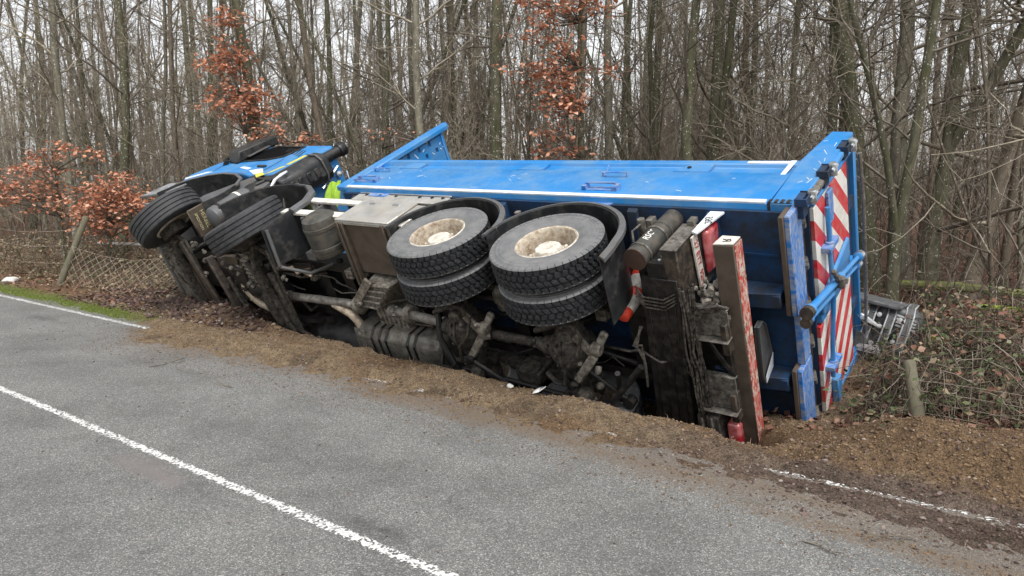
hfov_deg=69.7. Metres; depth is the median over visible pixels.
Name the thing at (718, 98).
bare tree
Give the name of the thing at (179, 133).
bare sapling
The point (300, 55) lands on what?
bare tree
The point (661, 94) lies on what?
bare sapling
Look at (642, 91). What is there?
bare sapling
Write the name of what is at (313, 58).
bare tree
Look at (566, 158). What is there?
bare sapling
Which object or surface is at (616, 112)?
bare tree
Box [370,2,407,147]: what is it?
bare tree
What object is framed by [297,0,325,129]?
bare tree
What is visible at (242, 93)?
beech tree
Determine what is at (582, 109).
bare sapling
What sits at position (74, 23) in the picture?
bare tree
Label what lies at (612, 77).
bare tree
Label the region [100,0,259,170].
bare tree
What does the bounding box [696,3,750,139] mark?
bare tree
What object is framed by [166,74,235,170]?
bare sapling
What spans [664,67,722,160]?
bare sapling
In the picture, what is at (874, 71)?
bare tree
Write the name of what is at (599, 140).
bare sapling
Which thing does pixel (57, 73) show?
bare tree
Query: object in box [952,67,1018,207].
bare sapling
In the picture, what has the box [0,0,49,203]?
bare tree
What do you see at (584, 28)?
bare tree
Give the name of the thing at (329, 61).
bare tree
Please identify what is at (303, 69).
bare tree
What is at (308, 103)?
bare sapling
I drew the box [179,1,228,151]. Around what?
bare tree
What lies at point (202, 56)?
bare tree
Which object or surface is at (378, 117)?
bare sapling
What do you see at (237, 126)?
bare sapling
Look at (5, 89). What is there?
bare tree
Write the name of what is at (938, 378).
bramble canes
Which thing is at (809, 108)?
bare sapling
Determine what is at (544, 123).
bare sapling
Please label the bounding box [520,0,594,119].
bare tree
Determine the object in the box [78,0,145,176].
bare tree
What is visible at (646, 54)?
bare tree
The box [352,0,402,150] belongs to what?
bare tree
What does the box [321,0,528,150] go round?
bare tree
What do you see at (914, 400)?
stock fence
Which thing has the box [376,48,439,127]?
bare sapling
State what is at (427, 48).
bare tree
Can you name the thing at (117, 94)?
bare tree
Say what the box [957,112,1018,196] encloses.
bare tree
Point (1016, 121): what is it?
bare tree
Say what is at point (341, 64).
bare tree
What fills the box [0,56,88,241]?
bare sapling
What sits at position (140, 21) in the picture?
bare tree
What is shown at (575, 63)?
beech tree
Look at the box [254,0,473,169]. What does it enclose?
bare tree
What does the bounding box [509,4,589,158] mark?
bare tree
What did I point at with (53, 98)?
bare tree
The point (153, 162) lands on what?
bare sapling
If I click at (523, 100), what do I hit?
bare tree
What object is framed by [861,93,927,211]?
bare sapling
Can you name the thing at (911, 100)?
bare tree
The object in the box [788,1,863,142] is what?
bare tree
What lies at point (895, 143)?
bare tree
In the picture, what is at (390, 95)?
bare sapling
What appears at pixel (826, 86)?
bare sapling
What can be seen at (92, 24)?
bare tree
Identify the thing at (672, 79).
bare tree
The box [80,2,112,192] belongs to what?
bare tree
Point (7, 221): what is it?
bare tree
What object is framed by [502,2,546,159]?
bare tree
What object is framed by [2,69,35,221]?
bare sapling
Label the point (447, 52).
bare tree
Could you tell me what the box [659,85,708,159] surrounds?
bare sapling
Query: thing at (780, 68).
bare tree
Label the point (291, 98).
bare sapling
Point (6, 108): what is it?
bare tree
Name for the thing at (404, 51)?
bare tree
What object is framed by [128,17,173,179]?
bare tree
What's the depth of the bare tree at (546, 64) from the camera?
33.41 m
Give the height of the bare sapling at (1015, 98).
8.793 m
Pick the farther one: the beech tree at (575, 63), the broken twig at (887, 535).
the beech tree at (575, 63)
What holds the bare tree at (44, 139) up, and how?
on the ground at (770, 437)
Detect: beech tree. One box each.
[0,140,118,262]
[58,159,154,274]
[189,0,285,143]
[243,101,322,145]
[361,80,423,158]
[491,0,631,159]
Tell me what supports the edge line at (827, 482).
on the road
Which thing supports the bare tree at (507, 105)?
on the ground at (770, 437)
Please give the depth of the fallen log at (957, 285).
10.36 m
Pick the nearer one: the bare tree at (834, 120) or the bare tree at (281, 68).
the bare tree at (834, 120)
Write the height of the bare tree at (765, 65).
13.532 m
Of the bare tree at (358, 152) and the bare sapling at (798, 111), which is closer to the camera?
the bare tree at (358, 152)
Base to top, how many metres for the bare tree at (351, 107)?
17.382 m
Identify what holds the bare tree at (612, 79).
on the ground at (770, 437)
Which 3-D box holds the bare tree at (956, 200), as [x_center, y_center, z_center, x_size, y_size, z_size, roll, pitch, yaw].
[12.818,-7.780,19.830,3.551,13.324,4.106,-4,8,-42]
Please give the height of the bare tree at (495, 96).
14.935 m
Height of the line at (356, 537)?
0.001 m
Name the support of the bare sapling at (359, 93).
on the ground at (770, 437)
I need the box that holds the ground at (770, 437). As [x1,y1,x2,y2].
[0,191,1023,554]
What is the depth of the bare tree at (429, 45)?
28.43 m
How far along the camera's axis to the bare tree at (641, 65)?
32.27 m
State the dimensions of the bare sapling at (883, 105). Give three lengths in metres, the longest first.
5.956 x 3.198 x 2.824 m
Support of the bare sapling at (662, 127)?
on the ground at (770, 437)
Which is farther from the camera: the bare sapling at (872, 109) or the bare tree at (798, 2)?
the bare sapling at (872, 109)
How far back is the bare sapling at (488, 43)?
16.99 m
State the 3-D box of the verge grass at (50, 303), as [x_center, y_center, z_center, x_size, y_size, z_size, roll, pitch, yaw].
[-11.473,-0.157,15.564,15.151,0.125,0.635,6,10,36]
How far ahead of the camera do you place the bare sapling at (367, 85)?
26.96 m
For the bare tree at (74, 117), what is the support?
on the ground at (770, 437)
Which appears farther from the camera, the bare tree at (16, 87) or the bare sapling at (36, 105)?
the bare sapling at (36, 105)
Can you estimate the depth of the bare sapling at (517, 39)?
15.82 m
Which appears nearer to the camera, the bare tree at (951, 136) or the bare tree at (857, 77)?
the bare tree at (951, 136)
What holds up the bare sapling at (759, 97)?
on the ground at (770, 437)
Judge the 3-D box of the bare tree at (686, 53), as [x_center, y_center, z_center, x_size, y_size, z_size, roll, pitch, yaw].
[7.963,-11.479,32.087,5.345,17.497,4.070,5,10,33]
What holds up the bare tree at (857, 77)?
on the ground at (770, 437)
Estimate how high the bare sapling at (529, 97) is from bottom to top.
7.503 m
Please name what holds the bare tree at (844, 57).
on the ground at (770, 437)
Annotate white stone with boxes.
[1,277,19,282]
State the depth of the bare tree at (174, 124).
16.12 m
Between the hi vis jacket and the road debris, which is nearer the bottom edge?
the road debris
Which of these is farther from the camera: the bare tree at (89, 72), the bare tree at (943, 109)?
the bare tree at (89, 72)
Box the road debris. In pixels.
[10,321,1011,575]
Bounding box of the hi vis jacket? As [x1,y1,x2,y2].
[324,180,340,206]
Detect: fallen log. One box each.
[899,280,1023,297]
[973,303,1022,313]
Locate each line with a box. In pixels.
[0,386,458,575]
[2,295,1023,526]
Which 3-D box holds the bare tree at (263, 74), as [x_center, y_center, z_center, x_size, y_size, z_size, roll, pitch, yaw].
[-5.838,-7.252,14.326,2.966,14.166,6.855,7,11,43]
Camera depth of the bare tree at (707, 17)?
20.18 m
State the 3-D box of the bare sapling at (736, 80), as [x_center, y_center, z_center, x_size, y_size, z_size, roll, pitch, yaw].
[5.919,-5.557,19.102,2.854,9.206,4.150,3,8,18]
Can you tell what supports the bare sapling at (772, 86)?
on the ground at (770, 437)
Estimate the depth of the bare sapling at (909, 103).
25.61 m
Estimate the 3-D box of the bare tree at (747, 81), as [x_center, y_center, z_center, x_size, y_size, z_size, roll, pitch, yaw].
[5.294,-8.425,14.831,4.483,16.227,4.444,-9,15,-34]
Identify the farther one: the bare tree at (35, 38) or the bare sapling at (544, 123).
the bare tree at (35, 38)
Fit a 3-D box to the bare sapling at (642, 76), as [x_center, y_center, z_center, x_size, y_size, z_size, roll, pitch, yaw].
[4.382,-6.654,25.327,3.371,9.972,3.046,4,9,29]
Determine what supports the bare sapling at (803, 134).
on the ground at (770, 437)
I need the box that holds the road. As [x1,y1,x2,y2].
[0,292,1023,575]
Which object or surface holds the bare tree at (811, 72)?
on the ground at (770, 437)
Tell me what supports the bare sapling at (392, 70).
on the ground at (770, 437)
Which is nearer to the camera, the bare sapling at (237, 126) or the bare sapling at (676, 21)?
the bare sapling at (237, 126)
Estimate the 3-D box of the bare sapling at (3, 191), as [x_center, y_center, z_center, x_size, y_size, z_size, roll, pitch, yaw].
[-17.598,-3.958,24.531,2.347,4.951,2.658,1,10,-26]
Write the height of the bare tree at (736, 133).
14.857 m
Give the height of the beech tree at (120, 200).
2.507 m
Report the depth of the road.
4.88 m
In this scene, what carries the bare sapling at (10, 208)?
on the ground at (770, 437)
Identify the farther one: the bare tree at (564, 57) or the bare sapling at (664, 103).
the bare tree at (564, 57)
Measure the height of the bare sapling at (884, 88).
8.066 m
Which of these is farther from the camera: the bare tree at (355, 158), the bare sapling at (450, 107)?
the bare tree at (355, 158)
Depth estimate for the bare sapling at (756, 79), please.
12.82 m
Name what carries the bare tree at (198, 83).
on the ground at (770, 437)
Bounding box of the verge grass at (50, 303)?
[0,283,161,321]
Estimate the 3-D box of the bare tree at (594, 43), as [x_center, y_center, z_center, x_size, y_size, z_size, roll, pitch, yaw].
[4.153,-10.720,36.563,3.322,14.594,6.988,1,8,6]
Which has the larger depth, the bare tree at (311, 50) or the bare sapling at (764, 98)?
the bare tree at (311, 50)
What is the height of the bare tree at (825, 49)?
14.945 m
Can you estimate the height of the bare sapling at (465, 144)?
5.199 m
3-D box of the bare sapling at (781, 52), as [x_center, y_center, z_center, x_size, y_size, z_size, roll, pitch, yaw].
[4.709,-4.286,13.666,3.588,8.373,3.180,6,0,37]
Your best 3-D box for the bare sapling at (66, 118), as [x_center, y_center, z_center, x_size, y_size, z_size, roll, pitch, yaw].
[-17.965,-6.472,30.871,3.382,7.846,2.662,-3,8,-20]
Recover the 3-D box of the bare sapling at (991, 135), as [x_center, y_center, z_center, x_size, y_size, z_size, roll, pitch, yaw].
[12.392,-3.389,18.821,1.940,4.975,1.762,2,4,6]
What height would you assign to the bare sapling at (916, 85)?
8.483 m
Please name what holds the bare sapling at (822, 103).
on the ground at (770, 437)
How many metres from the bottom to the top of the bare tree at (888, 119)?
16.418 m
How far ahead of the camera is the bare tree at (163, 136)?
17.58 m
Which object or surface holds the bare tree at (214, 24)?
on the ground at (770, 437)
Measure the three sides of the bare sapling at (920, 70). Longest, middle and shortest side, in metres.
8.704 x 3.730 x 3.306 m
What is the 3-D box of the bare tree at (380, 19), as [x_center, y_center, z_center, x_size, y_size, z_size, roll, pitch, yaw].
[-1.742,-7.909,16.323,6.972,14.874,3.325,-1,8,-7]
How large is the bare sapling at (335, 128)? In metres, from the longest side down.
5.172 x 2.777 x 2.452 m
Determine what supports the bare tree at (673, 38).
on the ground at (770, 437)
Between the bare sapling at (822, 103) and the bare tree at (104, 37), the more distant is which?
the bare tree at (104, 37)
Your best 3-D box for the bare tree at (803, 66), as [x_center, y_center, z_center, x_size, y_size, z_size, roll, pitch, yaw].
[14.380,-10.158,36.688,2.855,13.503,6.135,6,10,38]
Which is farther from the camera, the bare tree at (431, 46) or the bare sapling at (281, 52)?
the bare tree at (431, 46)
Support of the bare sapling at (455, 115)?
on the ground at (770, 437)
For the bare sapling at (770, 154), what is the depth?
11.70 m
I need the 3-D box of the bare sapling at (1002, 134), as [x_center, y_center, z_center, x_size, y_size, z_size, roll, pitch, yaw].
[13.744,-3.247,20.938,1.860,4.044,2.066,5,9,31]
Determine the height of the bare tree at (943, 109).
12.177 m
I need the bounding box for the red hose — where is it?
[619,268,641,321]
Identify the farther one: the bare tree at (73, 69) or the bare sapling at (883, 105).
the bare tree at (73, 69)
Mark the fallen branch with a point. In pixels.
(127, 243)
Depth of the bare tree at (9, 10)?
26.23 m
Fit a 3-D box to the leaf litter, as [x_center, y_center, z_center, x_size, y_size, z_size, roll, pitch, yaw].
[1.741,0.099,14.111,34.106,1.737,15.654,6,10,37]
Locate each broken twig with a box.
[149,357,185,366]
[802,540,844,553]
[864,530,912,542]
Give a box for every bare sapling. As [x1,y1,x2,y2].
[0,0,97,238]
[0,0,158,229]
[0,26,38,239]
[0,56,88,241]
[0,97,43,241]
[0,107,17,229]
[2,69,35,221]
[4,121,35,214]
[7,3,68,225]
[30,43,100,195]
[68,0,184,240]
[78,1,207,195]
[83,1,168,199]
[95,0,185,188]
[111,44,192,202]
[148,0,249,176]
[150,45,208,182]
[152,56,218,182]
[165,14,241,177]
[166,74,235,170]
[186,71,257,161]
[192,0,301,166]
[209,0,341,155]
[236,0,330,146]
[239,26,316,145]
[278,82,319,136]
[285,48,326,144]
[305,88,357,172]
[323,1,408,168]
[332,69,405,174]
[333,1,405,171]
[335,0,453,159]
[338,0,478,155]
[357,0,441,160]
[366,67,404,155]
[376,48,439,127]
[396,0,528,159]
[400,0,510,159]
[406,0,528,159]
[419,4,486,146]
[424,2,512,157]
[431,1,515,159]
[435,0,599,159]
[454,0,549,159]
[463,0,611,159]
[472,0,575,159]
[503,0,620,159]
[506,0,662,159]
[513,53,593,159]
[516,38,574,159]
[527,2,601,158]
[529,27,603,159]
[538,52,617,159]
[550,64,594,159]
[589,0,679,159]
[593,1,725,159]
[601,0,703,160]
[602,0,780,160]
[612,0,682,159]
[614,30,670,158]
[616,3,712,158]
[627,52,679,160]
[653,39,680,146]
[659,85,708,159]
[662,0,808,160]
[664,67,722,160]
[679,1,761,158]
[691,0,875,209]
[692,0,798,159]
[698,0,829,160]
[701,1,810,160]
[701,67,767,160]
[707,20,819,160]
[722,0,826,160]
[731,0,804,160]
[737,7,786,151]
[738,9,784,156]
[740,0,804,160]
[754,0,911,235]
[758,33,802,142]
[772,1,899,180]
[772,80,811,157]
[773,0,886,199]
[779,70,817,158]
[788,17,827,160]
[791,37,881,189]
[798,3,927,205]
[817,31,894,217]
[828,0,1023,312]
[838,5,935,209]
[855,6,925,216]
[857,3,930,199]
[860,17,913,205]
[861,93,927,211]
[863,22,936,238]
[871,3,940,205]
[874,8,953,211]
[880,54,931,199]
[884,0,1021,249]
[886,44,943,145]
[913,80,981,208]
[915,0,1022,259]
[919,3,1022,208]
[919,57,961,182]
[930,33,1008,210]
[947,54,1017,218]
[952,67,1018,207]
[964,105,1010,218]
[970,41,1023,209]
[977,18,1023,216]
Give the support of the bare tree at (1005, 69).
on the ground at (770, 437)
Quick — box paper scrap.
[532,386,545,393]
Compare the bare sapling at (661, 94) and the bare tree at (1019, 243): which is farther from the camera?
the bare sapling at (661, 94)
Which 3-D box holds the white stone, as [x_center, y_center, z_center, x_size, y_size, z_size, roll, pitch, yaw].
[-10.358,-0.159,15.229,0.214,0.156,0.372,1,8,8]
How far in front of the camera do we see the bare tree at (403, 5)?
26.70 m
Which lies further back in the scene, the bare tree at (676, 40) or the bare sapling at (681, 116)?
the bare tree at (676, 40)
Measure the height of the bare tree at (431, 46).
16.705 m
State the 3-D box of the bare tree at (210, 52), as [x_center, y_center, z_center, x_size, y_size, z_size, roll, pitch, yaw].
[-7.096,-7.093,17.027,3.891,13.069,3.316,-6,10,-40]
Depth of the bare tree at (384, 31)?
46.58 m
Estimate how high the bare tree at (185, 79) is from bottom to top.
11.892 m
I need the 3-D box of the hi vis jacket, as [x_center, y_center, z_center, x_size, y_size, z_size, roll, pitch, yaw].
[-2.444,-1.214,9.988,0.252,0.499,0.334,2,8,14]
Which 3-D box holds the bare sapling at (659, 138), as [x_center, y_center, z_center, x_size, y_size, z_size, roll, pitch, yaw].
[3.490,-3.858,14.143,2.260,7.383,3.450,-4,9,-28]
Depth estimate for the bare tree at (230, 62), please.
19.85 m
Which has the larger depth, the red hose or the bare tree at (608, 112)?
the bare tree at (608, 112)
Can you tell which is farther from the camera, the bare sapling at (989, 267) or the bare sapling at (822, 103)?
the bare sapling at (822, 103)
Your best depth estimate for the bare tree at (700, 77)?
24.05 m
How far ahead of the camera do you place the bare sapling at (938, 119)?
31.44 m
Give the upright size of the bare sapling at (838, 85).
10.516 m
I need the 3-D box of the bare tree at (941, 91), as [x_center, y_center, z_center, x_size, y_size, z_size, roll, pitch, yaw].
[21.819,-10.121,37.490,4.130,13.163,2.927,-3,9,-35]
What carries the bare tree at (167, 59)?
on the ground at (770, 437)
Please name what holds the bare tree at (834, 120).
on the ground at (770, 437)
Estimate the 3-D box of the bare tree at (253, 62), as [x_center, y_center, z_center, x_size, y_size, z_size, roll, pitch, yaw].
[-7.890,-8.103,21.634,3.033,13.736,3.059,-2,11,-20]
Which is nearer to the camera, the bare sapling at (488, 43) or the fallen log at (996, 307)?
the fallen log at (996, 307)
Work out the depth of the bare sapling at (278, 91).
15.34 m
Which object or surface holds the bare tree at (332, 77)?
on the ground at (770, 437)
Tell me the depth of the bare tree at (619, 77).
42.66 m
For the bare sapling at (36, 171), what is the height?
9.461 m
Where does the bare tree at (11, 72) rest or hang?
on the ground at (770, 437)
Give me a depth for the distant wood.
50.43 m
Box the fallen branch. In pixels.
[97,242,140,245]
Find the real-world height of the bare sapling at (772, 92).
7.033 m
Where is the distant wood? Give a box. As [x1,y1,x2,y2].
[0,0,1023,216]
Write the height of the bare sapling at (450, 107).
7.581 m
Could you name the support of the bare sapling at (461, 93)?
on the ground at (770, 437)
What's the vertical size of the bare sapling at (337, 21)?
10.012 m
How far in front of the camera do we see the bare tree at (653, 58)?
30.24 m
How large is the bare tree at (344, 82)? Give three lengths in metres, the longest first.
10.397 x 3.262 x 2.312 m
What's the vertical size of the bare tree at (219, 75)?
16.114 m
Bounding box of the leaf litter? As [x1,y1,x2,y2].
[0,232,1023,567]
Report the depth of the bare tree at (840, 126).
14.15 m
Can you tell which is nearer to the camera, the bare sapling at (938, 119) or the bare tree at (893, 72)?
the bare tree at (893, 72)
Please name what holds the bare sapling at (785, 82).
on the ground at (770, 437)
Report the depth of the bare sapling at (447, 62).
24.97 m
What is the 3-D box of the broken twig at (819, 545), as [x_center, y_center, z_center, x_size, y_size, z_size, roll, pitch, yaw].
[1.735,1.433,4.096,0.091,0.040,0.233,-4,9,-25]
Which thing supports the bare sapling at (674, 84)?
on the ground at (770, 437)
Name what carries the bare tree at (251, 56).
on the ground at (770, 437)
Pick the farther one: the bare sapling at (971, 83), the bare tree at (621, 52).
the bare tree at (621, 52)
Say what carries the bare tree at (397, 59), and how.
on the ground at (770, 437)
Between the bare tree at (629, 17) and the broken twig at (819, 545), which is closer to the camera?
the broken twig at (819, 545)
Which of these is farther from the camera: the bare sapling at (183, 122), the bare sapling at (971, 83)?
the bare sapling at (183, 122)
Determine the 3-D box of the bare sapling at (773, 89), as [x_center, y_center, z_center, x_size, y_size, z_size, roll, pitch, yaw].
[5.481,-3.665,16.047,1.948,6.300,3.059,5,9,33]
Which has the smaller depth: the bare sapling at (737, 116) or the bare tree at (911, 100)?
the bare sapling at (737, 116)
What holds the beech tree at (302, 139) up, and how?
on the ground at (770, 437)
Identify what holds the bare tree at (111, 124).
on the ground at (770, 437)
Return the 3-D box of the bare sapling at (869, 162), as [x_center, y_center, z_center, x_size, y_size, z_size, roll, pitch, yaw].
[7.367,-2.737,14.276,1.736,4.944,1.767,4,9,25]
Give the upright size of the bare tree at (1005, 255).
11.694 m
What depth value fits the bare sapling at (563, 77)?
27.68 m
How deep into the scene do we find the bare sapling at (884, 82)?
32.10 m
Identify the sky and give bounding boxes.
[0,0,1023,189]
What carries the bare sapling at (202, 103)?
on the ground at (770, 437)
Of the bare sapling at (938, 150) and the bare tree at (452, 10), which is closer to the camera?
the bare tree at (452, 10)
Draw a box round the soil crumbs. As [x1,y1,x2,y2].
[78,288,1023,575]
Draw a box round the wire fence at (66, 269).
[0,216,177,290]
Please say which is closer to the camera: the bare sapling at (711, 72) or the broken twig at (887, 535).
the broken twig at (887, 535)
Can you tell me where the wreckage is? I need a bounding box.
[854,292,923,365]
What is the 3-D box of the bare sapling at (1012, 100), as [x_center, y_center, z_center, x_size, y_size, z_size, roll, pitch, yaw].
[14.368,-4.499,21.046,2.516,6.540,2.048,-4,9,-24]
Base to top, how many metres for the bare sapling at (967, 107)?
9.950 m
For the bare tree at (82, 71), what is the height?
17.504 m
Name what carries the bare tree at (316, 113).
on the ground at (770, 437)
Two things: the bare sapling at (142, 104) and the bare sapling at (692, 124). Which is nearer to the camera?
the bare sapling at (692, 124)
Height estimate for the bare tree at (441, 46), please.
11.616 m
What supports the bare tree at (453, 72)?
on the ground at (770, 437)
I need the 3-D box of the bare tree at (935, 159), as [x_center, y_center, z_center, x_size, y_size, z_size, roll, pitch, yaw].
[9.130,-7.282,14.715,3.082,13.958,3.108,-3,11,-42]
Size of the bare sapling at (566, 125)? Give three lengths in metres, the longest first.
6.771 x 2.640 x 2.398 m
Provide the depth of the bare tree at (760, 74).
30.77 m
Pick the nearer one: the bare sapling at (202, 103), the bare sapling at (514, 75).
the bare sapling at (514, 75)
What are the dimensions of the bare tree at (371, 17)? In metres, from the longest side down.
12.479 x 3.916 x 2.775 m
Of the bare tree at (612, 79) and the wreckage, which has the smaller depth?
the wreckage
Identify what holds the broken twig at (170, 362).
on the road
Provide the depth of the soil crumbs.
5.72 m
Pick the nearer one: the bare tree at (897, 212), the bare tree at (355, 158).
the bare tree at (897, 212)
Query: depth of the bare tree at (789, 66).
25.91 m
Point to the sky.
(258, 6)
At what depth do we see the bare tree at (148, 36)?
31.06 m
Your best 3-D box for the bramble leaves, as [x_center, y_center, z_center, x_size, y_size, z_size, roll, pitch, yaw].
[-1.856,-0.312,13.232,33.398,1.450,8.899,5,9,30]
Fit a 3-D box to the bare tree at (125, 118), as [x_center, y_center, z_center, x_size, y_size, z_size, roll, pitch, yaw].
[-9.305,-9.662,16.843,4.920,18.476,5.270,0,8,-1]
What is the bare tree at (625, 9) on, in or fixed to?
on the ground at (770, 437)
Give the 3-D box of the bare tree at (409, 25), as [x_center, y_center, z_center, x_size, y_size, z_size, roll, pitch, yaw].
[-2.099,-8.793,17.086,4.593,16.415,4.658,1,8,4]
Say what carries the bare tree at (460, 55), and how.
on the ground at (770, 437)
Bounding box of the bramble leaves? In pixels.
[0,228,1023,426]
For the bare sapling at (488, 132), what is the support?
on the ground at (770, 437)
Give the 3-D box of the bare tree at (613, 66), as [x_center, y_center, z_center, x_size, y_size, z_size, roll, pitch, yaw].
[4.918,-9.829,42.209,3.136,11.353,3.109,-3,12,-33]
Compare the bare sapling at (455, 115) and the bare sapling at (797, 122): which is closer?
the bare sapling at (455, 115)
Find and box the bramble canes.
[0,220,1023,429]
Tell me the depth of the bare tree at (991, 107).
19.06 m
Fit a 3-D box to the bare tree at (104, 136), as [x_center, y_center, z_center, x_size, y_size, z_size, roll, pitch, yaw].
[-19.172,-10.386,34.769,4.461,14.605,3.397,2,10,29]
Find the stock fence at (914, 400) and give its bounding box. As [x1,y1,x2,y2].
[902,360,1023,426]
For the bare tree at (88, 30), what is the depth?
28.96 m
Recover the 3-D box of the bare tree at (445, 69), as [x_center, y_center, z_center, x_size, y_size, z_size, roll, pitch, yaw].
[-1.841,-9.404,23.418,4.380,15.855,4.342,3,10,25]
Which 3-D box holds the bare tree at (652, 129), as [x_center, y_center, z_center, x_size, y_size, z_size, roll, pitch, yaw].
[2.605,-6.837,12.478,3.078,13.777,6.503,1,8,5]
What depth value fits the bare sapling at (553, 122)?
25.93 m
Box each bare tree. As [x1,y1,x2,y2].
[0,0,34,167]
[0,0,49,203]
[0,0,71,229]
[0,0,99,228]
[0,0,132,250]
[0,0,134,192]
[0,1,17,167]
[0,4,31,230]
[0,14,31,209]
[0,20,61,239]
[0,43,28,171]
[3,0,56,218]
[3,0,94,220]
[4,0,118,204]
[7,0,114,203]
[12,0,149,231]
[16,0,187,228]
[18,4,117,230]
[22,0,253,259]
[31,0,147,226]
[35,0,120,215]
[46,7,101,155]
[58,10,91,196]
[60,0,142,174]
[61,0,194,203]
[76,0,145,183]
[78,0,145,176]
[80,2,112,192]
[82,10,130,182]
[88,3,147,232]
[88,5,185,186]
[90,0,219,203]
[90,2,154,183]
[92,0,210,182]
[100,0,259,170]
[107,0,263,175]
[108,0,187,201]
[110,0,307,167]
[117,22,144,172]
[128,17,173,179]
[131,1,239,164]
[143,0,192,178]
[145,0,341,144]
[145,1,200,175]
[153,0,259,182]
[156,2,204,179]
[160,0,275,172]
[169,0,225,181]
[169,0,369,163]
[172,0,229,159]
[173,1,299,135]
[175,0,297,144]
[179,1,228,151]
[187,0,415,175]
[196,0,294,152]
[201,0,244,63]
[245,2,273,114]
[246,0,426,146]
[247,0,407,173]
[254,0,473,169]
[258,0,322,145]
[263,0,433,179]
[265,0,361,145]
[278,0,317,118]
[281,0,336,143]
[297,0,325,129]
[297,0,343,141]
[301,0,487,158]
[309,0,395,163]
[311,0,380,179]
[315,0,341,162]
[316,1,368,175]
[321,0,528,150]
[324,0,436,150]
[330,0,376,170]
[330,0,431,170]
[336,0,590,159]
[338,0,407,171]
[349,0,521,156]
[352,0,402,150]
[362,0,426,144]
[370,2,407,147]
[382,0,439,143]
[388,0,526,130]
[390,1,456,127]
[391,0,489,159]
[392,0,547,159]
[395,0,485,156]
[399,0,519,150]
[407,0,490,159]
[419,0,540,154]
[420,0,464,110]
[420,1,520,159]
[423,0,518,158]
[430,0,543,159]
[432,5,522,159]
[465,6,625,159]
[483,2,524,159]
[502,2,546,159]
[502,8,539,159]
[503,9,594,159]
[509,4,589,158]
[512,0,689,159]
[516,10,598,159]
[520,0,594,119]
[521,0,565,145]
[549,0,591,157]
[569,0,682,159]
[569,1,617,159]
[571,0,745,159]
[572,0,689,159]
[573,24,637,158]
[583,0,713,160]
[584,19,631,157]
[587,0,641,158]
[592,14,623,150]
[593,0,645,158]
[597,0,682,158]
[600,0,712,159]
[601,2,667,159]
[612,1,635,151]
[613,1,803,160]
[620,1,788,160]
[632,0,754,160]
[645,0,798,160]
[658,2,696,158]
[660,0,769,157]
[662,0,770,160]
[665,0,739,126]
[667,0,764,160]
[669,11,762,160]
[670,0,788,160]
[671,0,864,160]
[672,9,742,157]
[694,0,802,154]
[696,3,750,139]
[698,0,822,159]
[698,0,838,160]
[712,0,1023,291]
[735,0,1023,300]
[736,0,825,159]
[749,0,828,156]
[756,0,951,134]
[759,4,822,149]
[770,1,936,204]
[774,0,1023,300]
[780,3,918,129]
[783,0,925,177]
[784,1,828,159]
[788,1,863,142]
[791,0,828,157]
[799,0,1023,279]
[856,0,1023,299]
[856,1,895,180]
[865,0,922,177]
[870,0,999,264]
[876,1,962,212]
[882,0,923,212]
[893,1,1023,241]
[909,0,992,258]
[911,0,1020,247]
[921,0,948,165]
[936,2,1023,289]
[947,6,1023,178]
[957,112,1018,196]
[959,22,1023,296]
[985,2,1023,215]
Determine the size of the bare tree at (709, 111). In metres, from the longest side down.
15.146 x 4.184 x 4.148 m
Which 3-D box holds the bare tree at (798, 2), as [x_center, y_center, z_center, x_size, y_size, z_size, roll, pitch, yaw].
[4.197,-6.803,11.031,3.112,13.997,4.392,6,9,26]
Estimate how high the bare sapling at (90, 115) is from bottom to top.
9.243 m
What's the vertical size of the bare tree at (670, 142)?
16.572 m
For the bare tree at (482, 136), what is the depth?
16.37 m
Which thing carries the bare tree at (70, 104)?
on the ground at (770, 437)
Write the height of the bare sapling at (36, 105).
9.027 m
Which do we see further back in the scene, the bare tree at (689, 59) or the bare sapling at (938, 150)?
the bare sapling at (938, 150)
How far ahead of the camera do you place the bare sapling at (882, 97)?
19.98 m
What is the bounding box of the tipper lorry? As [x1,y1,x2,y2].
[129,122,867,444]
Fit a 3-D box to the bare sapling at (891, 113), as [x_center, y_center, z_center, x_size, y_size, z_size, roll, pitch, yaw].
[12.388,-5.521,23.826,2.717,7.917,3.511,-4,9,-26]
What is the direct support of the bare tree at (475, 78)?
on the ground at (770, 437)
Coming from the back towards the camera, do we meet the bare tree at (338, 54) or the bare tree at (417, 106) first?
the bare tree at (338, 54)
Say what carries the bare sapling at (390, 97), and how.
on the ground at (770, 437)
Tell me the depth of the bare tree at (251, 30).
45.77 m
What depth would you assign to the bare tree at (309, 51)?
36.58 m
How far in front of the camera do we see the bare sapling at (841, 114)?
14.12 m
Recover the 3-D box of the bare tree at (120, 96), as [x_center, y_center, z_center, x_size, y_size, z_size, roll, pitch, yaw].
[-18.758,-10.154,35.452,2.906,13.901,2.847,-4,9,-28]
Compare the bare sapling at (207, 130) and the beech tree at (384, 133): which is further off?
the bare sapling at (207, 130)
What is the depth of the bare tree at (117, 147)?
43.83 m
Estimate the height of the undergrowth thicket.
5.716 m
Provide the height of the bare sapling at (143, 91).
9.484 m
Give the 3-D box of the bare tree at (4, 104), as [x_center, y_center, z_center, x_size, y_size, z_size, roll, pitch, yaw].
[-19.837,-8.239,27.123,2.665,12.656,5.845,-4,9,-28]
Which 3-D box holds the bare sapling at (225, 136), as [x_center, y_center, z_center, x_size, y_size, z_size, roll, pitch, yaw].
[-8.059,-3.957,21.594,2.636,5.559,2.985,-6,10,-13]
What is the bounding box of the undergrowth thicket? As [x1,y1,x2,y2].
[0,9,1023,309]

